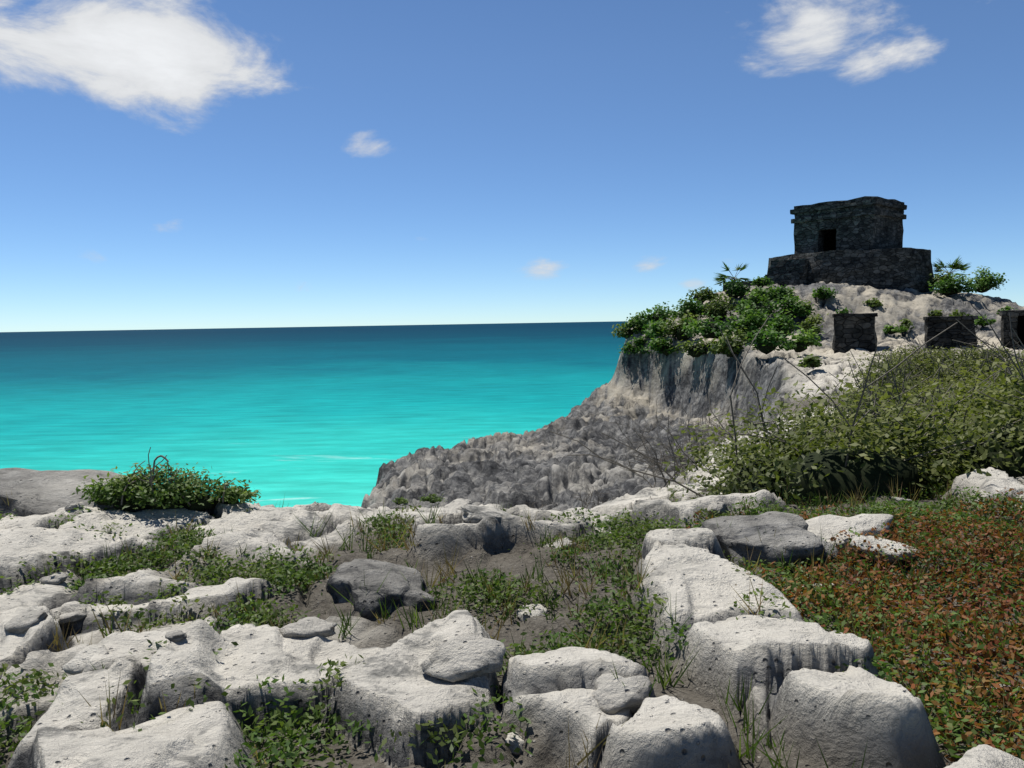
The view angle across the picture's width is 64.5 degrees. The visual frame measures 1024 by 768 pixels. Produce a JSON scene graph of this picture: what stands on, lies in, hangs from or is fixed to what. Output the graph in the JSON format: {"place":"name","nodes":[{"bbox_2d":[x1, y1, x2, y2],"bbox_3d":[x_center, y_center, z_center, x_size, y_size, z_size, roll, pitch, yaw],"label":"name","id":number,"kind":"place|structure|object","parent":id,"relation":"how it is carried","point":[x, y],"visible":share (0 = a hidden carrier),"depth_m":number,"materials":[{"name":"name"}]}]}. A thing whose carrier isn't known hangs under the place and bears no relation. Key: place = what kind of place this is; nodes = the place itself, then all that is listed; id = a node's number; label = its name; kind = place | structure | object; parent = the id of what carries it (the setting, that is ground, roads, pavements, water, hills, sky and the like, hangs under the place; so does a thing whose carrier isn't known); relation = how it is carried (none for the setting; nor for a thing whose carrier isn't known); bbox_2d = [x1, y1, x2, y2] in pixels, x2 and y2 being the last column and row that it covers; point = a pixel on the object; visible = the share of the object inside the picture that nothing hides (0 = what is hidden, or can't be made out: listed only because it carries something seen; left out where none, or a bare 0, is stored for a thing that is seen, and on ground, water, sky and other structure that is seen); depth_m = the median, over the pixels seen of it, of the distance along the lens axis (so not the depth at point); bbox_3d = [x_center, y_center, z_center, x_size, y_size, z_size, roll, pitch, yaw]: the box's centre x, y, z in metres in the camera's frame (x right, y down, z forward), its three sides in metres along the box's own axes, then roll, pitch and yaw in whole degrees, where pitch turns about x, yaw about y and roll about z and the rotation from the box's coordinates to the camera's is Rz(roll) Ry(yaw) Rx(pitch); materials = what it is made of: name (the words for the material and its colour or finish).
{"place":"outdoors","nodes":[
{"label":"outdoors","id":0,"kind":"place"},
{"bbox_2d":[0,321,647,507],"bbox_3d":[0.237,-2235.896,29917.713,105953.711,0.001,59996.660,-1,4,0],"label":"sea water","id":1,"kind":"structure","parent":0,"point":[329,415],"depth_m":162.64,"materials":[{"name":"teal liquid"}]},
{"bbox_2d":[0,281,1023,767],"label":"headland terrain","id":2,"kind":"structure","parent":0,"point":[794,661],"depth_m":3.92,"materials":[{"name":"stone"}]},
{"bbox_2d":[0,468,1022,754],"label":"loose boulders","id":3,"kind":"object","parent":2,"relation":"on","point":[38,492],"visible":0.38,"depth_m":4.76,"materials":[{"name":"stone"}]},
{"bbox_2d":[0,471,1023,767],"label":"grass","id":4,"kind":"object","parent":2,"relation":"on","point":[940,533],"visible":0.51,"depth_m":4.23,"materials":[{"name":"green plant"}]},
{"bbox_2d":[72,256,1023,509],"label":"bushes","id":5,"kind":"object","parent":2,"relation":"on","point":[781,456],"visible":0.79,"depth_m":8.40,"materials":[{"name":"green plant"}]},
{"bbox_2d":[95,281,1023,510],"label":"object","id":6,"kind":"object","parent":2,"relation":"on","point":[836,482],"visible":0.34,"depth_m":7.09,"materials":[{"name":"green plant"}]},
{"bbox_2d":[100,267,1023,510],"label":"bare twigs","id":7,"kind":"object","parent":2,"relation":"on","point":[641,454],"visible":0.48,"depth_m":10.58,"materials":[{"name":"brown plant"}]},
{"bbox_2d":[723,196,934,291],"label":"temple of the wind god","id":8,"kind":"structure","parent":2,"relation":"on","point":[857,241],"depth_m":35.63,"materials":[{"name":"stone"}]},
{"bbox_2d":[832,313,877,352],"bbox_3d":[10.114,-1.467,23.955,1.216,1.246,1.185,1,5,19],"label":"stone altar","id":9,"kind":"object","parent":2,"relation":"on","point":[854,331],"visible":0.9,"depth_m":23.45,"materials":[{"name":"grey stone"}]},
{"bbox_2d":[923,316,977,349],"bbox_3d":[13.247,-1.507,24.565,1.387,1.095,1.192,1,5,24],"label":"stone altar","id":10,"kind":"object","parent":2,"relation":"on","point":[935,326],"visible":0.78,"depth_m":24.09,"materials":[{"name":"grey stone"}]},
{"bbox_2d":[1000,310,1023,349],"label":"mini shrine","id":11,"kind":"object","parent":2,"relation":"on","point":[1017,320],"visible":0.79,"depth_m":23.87,"materials":[{"name":"stone"}]},
{"bbox_2d":[0,0,1023,331],"label":"sky","id":12,"kind":"structure","parent":0,"point":[165,164],"materials":[{"name":"blue"}]}
]}

